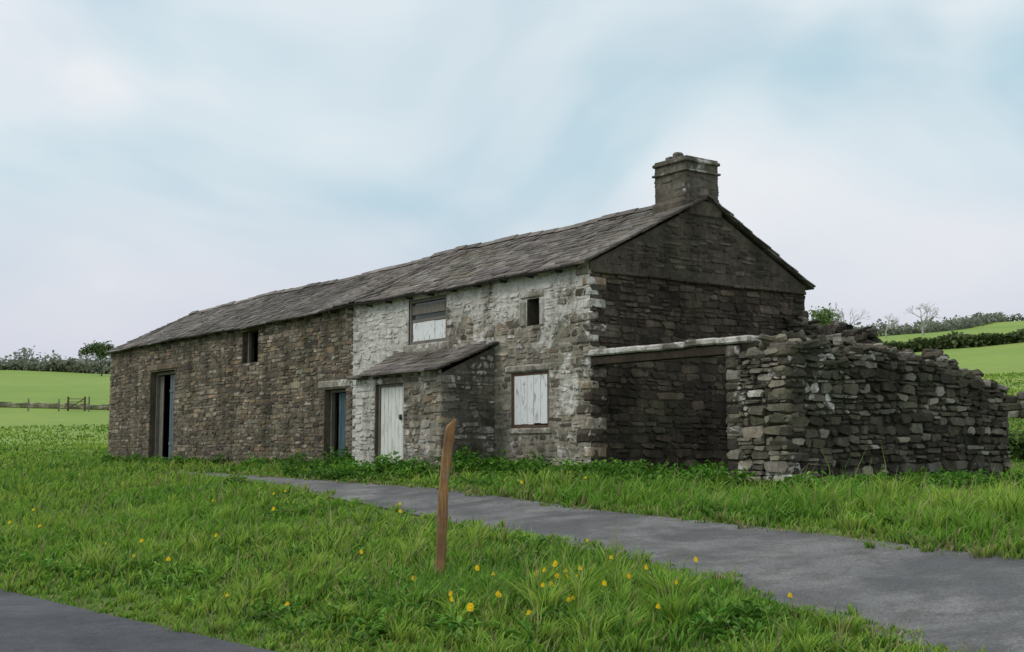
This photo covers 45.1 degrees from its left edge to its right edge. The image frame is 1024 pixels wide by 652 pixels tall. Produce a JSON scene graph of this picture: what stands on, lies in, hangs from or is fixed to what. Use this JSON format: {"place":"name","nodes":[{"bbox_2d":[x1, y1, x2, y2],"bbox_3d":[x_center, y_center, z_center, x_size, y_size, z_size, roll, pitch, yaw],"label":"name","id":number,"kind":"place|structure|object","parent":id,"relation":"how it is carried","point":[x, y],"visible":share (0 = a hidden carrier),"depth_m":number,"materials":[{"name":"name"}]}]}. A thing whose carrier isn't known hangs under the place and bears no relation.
{"place":"outdoors","nodes":[
{"label":"outdoors","id":0,"kind":"place"},
{"bbox_2d":[0,402,109,409],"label":"dry stone wall","id":1,"kind":"structure","parent":0,"point":[43,405],"depth_m":82.60,"materials":[{"name":"grey stone"}]},
{"bbox_2d":[0,589,275,651],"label":"road","id":2,"kind":"structure","parent":0,"point":[31,624],"depth_m":10.36,"materials":[{"name":"grey asphalt"}]},
{"bbox_2d":[0,371,1023,651],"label":"grass","id":3,"kind":"structure","parent":0,"point":[950,519],"depth_m":13.56,"materials":[{"name":"green plant"}]},
{"bbox_2d":[0,321,1023,651],"bbox_3d":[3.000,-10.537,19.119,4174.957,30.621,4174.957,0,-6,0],"label":"ground","id":4,"kind":"structure","parent":0,"point":[50,387],"depth_m":76.02,"materials":[{"name":"green plant"}]},
{"bbox_2d":[0,357,110,373],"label":"hedgerow","id":5,"kind":"object","parent":4,"relation":"on","point":[69,364],"visible":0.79,"depth_m":164.82,"materials":[{"name":"green plant"}]},
{"bbox_2d":[0,346,110,366],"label":"distant tree line","id":6,"kind":"object","parent":4,"relation":"on","point":[25,356],"visible":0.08,"depth_m":233.08,"materials":[{"name":"green plant"}]},
{"bbox_2d":[27,396,109,411],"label":"post and wire fence","id":7,"kind":"object","parent":4,"relation":"on","point":[59,404],"visible":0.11,"depth_m":80.53,"materials":[{"name":"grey wood"}]},
{"bbox_2d":[67,397,85,410],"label":"field gate","id":8,"kind":"structure","parent":4,"relation":"on","point":[84,399],"depth_m":80.85,"materials":[{"name":"wood"}]},
{"bbox_2d":[77,340,114,375],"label":"hawthorn tree","id":9,"kind":"object","parent":4,"relation":"on","point":[99,349],"visible":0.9,"depth_m":149.87,"materials":[{"name":"green plant"}]},
{"bbox_2d":[8,472,792,638],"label":"dandelion flowers","id":10,"kind":"object","parent":4,"relation":"on","point":[470,606],"visible":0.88,"depth_m":10.61,"materials":[{"name":"yellow plant"}]},
{"bbox_2d":[254,319,547,456],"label":"partition wall","id":11,"kind":"structure","parent":4,"relation":"on","point":[256,360],"depth_m":38.70,"materials":[{"name":"grey stone"}]},
{"bbox_2d":[355,347,494,470],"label":"porch walls","id":12,"kind":"structure","parent":4,"relation":"on","point":[435,404],"depth_m":26.30,"materials":[{"name":"grey stone"}]},
{"bbox_2d":[378,383,403,461],"bbox_3d":[-2.630,2.455,27.398,0.100,2.340,1.210,4,-7,-36],"label":"porch door frame","id":13,"kind":"object","parent":12,"relation":"attached to","point":[379,412],"visible":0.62,"depth_m":27.83,"materials":[{"name":"wood"}]},
{"bbox_2d":[381,386,403,463],"bbox_3d":[-2.632,2.456,27.396,0.034,2.236,1.058,4,-7,-36],"label":"porch door","id":14,"kind":"structure","parent":13,"relation":"attached to","point":[391,422],"depth_m":27.47,"materials":[{"name":"white wood"}]},
{"bbox_2d":[346,341,498,379],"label":"porch roof","id":15,"kind":"structure","parent":12,"relation":"on","point":[400,362],"depth_m":27.25,"materials":[{"name":"grey stone"}]},
{"bbox_2d":[435,419,455,575],"bbox_3d":[-0.684,1.881,12.199,0.271,1.910,0.110,2,-6,-21],"label":"leaning wooden stake","id":16,"kind":"object","parent":4,"relation":"on","point":[442,509],"visible":0.7,"depth_m":12.19,"materials":[{"name":"orange wood"}]},
{"bbox_2d":[108,211,804,469],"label":"stone wall","id":17,"kind":"structure","parent":4,"relation":"on","point":[532,313],"depth_m":27.00,"materials":[{"name":"stone"}]},
{"bbox_2d":[154,371,174,457],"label":"barn door frame","id":18,"kind":"object","parent":17,"relation":"attached to","point":[157,413],"visible":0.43,"depth_m":43.06,"materials":[{"name":"brown wood"}]},
{"bbox_2d":[158,376,164,456],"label":"barn door leaf open","id":19,"kind":"object","parent":18,"relation":"attached to","point":[161,415],"visible":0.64,"depth_m":42.95,"materials":[{"name":"grey wood"}]},
{"bbox_2d":[168,375,174,458],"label":"barn door leaf","id":20,"kind":"object","parent":18,"relation":"attached to","point":[170,442],"visible":0.3,"depth_m":42.05,"materials":[{"name":"blue wood"}]},
{"bbox_2d":[247,332,251,362],"bbox_3d":[-7.637,0.614,36.802,0.080,0.940,1.060,4,-7,-36],"label":"slit window frame","id":21,"kind":"object","parent":17,"relation":"on","point":[249,346],"visible":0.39,"depth_m":37.15,"materials":[{"name":"grey wood"}]},
{"bbox_2d":[330,389,345,457],"bbox_3d":[-4.454,2.813,32.328,0.100,2.290,1.140,4,-7,-36],"label":"barn side door frame","id":22,"kind":"object","parent":17,"relation":"attached to","point":[332,428],"visible":0.43,"depth_m":32.74,"materials":[{"name":"brown wood"}]},
{"bbox_2d":[338,393,345,457],"bbox_3d":[-4.358,2.698,32.223,0.032,1.898,0.688,4,-7,-36],"label":"barn side door","id":23,"kind":"structure","parent":17,"relation":"attached to","point":[342,415],"depth_m":32.36,"materials":[{"name":"blue wood"}]},
{"bbox_2d":[107,264,577,352],"bbox_3d":[-6.910,-0.113,35.350,0.240,0.167,27.600,4,-7,-36],"label":"gutter and brackets","id":24,"kind":"object","parent":17,"relation":"on","point":[499,280],"visible":1,"depth_m":30.17,"materials":[{"name":"metal"}]},
{"bbox_2d":[147,288,553,434],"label":"lintels and sills","id":25,"kind":"object","parent":17,"relation":"attached to","point":[524,295],"visible":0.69,"depth_m":25.86,"materials":[{"name":"stone"}]},
{"bbox_2d":[108,266,606,466],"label":"quoins","id":26,"kind":"object","parent":17,"relation":"attached to","point":[591,423],"visible":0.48,"depth_m":24.18,"materials":[{"name":"stone"}]},
{"bbox_2d":[185,226,654,346],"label":"roof deck","id":27,"kind":"structure","parent":17,"relation":"on","point":[255,338],"depth_m":30.52,"materials":[{"name":"wood"}]},
{"bbox_2d":[104,195,815,352],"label":"stone slate roof","id":28,"kind":"structure","parent":27,"relation":"on","point":[533,253],"depth_m":31.07,"materials":[{"name":"grey stone"}]},
{"bbox_2d":[189,204,654,313],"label":"ridge stones","id":29,"kind":"object","parent":28,"relation":"on","point":[617,214],"visible":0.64,"depth_m":33.72,"materials":[{"name":"stone"}]},
{"bbox_2d":[652,152,721,226],"bbox_3d":[3.792,-2.828,26.705,1.173,1.873,1.171,4,-7,-36],"label":"chimney","id":30,"kind":"object","parent":27,"relation":"on","point":[681,178],"visible":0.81,"depth_m":26.35,"materials":[{"name":"stone"}]},
{"bbox_2d":[571,195,813,289],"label":"verge slabs","id":31,"kind":"structure","parent":27,"relation":"on","point":[727,217],"depth_m":26.82,"materials":[{"name":"stone"}]},
{"bbox_2d":[410,295,446,344],"bbox_3d":[-1.928,-0.131,28.944,0.100,1.060,1.620,4,-7,-36],"label":"window frame","id":32,"kind":"object","parent":17,"relation":"on","point":[412,303],"visible":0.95,"depth_m":29.21,"materials":[{"name":"grey wood"}]},
{"bbox_2d":[412,315,445,322],"bbox_3d":[-1.924,-0.156,28.950,0.070,0.060,1.480,4,-7,-36],"label":"window transom","id":33,"kind":"object","parent":32,"relation":"attached to","point":[429,319],"depth_m":28.91,"materials":[{"name":"grey wood"}]},
{"bbox_2d":[413,319,445,341],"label":"window boards","id":34,"kind":"object","parent":32,"relation":"attached to","point":[429,330],"depth_m":28.90,"materials":[{"name":"white paint"}]},
{"bbox_2d":[413,301,445,315],"bbox_3d":[-1.948,-0.416,28.957,0.030,0.220,1.420,4,-7,-36],"label":"window slipped board","id":35,"kind":"object","parent":32,"relation":"attached to","point":[429,308],"depth_m":28.91,"materials":[{"name":"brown wood"}]},
{"bbox_2d":[414,299,445,319],"bbox_3d":[-1.916,-0.384,28.978,0.030,0.400,1.480,4,-7,-38],"label":"window glass","id":36,"kind":"object","parent":32,"relation":"attached to","point":[430,315],"visible":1,"depth_m":29.02,"materials":[{"name":"grey glass"}]},
{"bbox_2d":[393,340,496,353],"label":"porch flashing stones","id":37,"kind":"object","parent":17,"relation":"attached to","point":[444,346],"visible":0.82,"depth_m":27.94,"materials":[{"name":"grey stone"}]},
{"bbox_2d":[108,264,805,467],"bbox_3d":[-4.261,1.515,37.174,6.459,5.936,28.074,4,-7,-36],"label":"rubble stonework","id":38,"kind":"object","parent":17,"relation":"attached to","point":[328,324],"visible":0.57,"depth_m":34.09,"materials":[{"name":"stone"}]},
{"bbox_2d":[512,371,548,427],"bbox_3d":[0.421,1.539,25.584,0.100,1.140,1.260,4,-7,-36],"label":"boarded window frame","id":39,"kind":"object","parent":17,"relation":"on","point":[528,426],"visible":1,"depth_m":25.64,"materials":[{"name":"grey wood"}]},
{"bbox_2d":[514,374,547,424],"bbox_3d":[0.394,1.527,25.564,0.031,1.025,1.118,4,-7,-36],"label":"boarded window","id":40,"kind":"structure","parent":39,"relation":"in","point":[530,400],"depth_m":25.55,"materials":[{"name":"white paint"}]},
{"bbox_2d":[0,470,1022,650],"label":"dock and meadow weeds","id":41,"kind":"object","parent":4,"relation":"on","point":[377,629],"visible":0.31,"depth_m":10.57,"materials":[{"name":"green plant"}]},
{"bbox_2d":[93,445,1023,493],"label":"nettle patch","id":42,"kind":"object","parent":4,"relation":"on","point":[350,466],"visible":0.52,"depth_m":23.27,"materials":[{"name":"green plant"}]},
{"bbox_2d":[590,213,804,469],"bbox_3d":[4.112,0.412,25.962,6.424,5.938,0.086,4,-7,-36],"label":"gable stonework","id":43,"kind":"object","parent":4,"relation":"on","point":[614,374],"visible":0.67,"depth_m":25.40,"materials":[{"name":"grey stone"}]},
{"bbox_2d":[589,212,804,291],"bbox_3d":[4.087,-1.763,26.180,6.390,1.739,0.044,4,-7,-36],"label":"gable render","id":44,"kind":"object","parent":43,"relation":"attached to","point":[656,235],"visible":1,"depth_m":26.04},
{"bbox_2d":[591,269,805,294],"bbox_3d":[4.106,-0.912,26.088,6.361,0.092,0.103,4,-7,-36],"label":"gable string course","id":45,"kind":"object","parent":43,"relation":"attached to","point":[600,271],"visible":1,"depth_m":25.86,"materials":[{"name":"grey stone"}]},
{"bbox_2d":[583,310,1010,489],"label":"ruined stone outbuilding","id":46,"kind":"structure","parent":4,"relation":"on","point":[803,391],"depth_m":21.16,"materials":[{"name":"grey stone"}]},
{"bbox_2d":[808,303,845,324],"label":"sycamore tree","id":47,"kind":"object","parent":4,"relation":"on","point":[825,318],"visible":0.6,"depth_m":99.39,"materials":[{"name":"green plant"}]},
{"bbox_2d":[829,302,869,323],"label":"ash tree","id":48,"kind":"object","parent":4,"relation":"on","point":[841,312],"visible":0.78,"depth_m":125.44,"materials":[{"name":"grey plant"}]},
{"bbox_2d":[883,313,900,338],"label":"bare ash tree","id":49,"kind":"object","parent":4,"relation":"on","point":[892,324],"visible":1,"depth_m":138.62,"materials":[{"name":"grey plant"}]},
{"bbox_2d":[905,302,940,334],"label":"bare ash tree","id":50,"kind":"object","parent":4,"relation":"on","point":[927,321],"visible":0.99,"depth_m":140.45,"materials":[{"name":"grey plant"}]},
{"bbox_2d":[849,311,1023,335],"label":"hedgerow","id":51,"kind":"object","parent":4,"relation":"on","point":[976,319],"visible":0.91,"depth_m":172.01,"materials":[{"name":"green plant"}]},
{"bbox_2d":[883,328,1023,351],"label":"hedgerow","id":52,"kind":"object","parent":4,"relation":"on","point":[954,340],"visible":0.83,"depth_m":98.99,"materials":[{"name":"green plant"}]},
{"bbox_2d":[1004,391,1023,418],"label":"dry stone wall","id":53,"kind":"structure","parent":4,"relation":"on","point":[1016,410],"depth_m":45.94,"materials":[{"name":"grey stone"}]},
{"bbox_2d":[1008,426,1023,459],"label":"hedgerow","id":54,"kind":"object","parent":4,"relation":"on","point":[1016,445],"visible":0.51,"depth_m":32.20,"materials":[{"name":"green plant"}]},
{"bbox_2d":[0,0,1023,364],"label":"sky","id":55,"kind":"structure","parent":0,"point":[162,162],"materials":[{"name":"blue"}]},
{"bbox_2d":[168,472,1023,651],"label":"farm track","id":56,"kind":"structure","parent":0,"point":[962,598],"depth_m":11.41,"materials":[{"name":"grey asphalt"}]}
]}

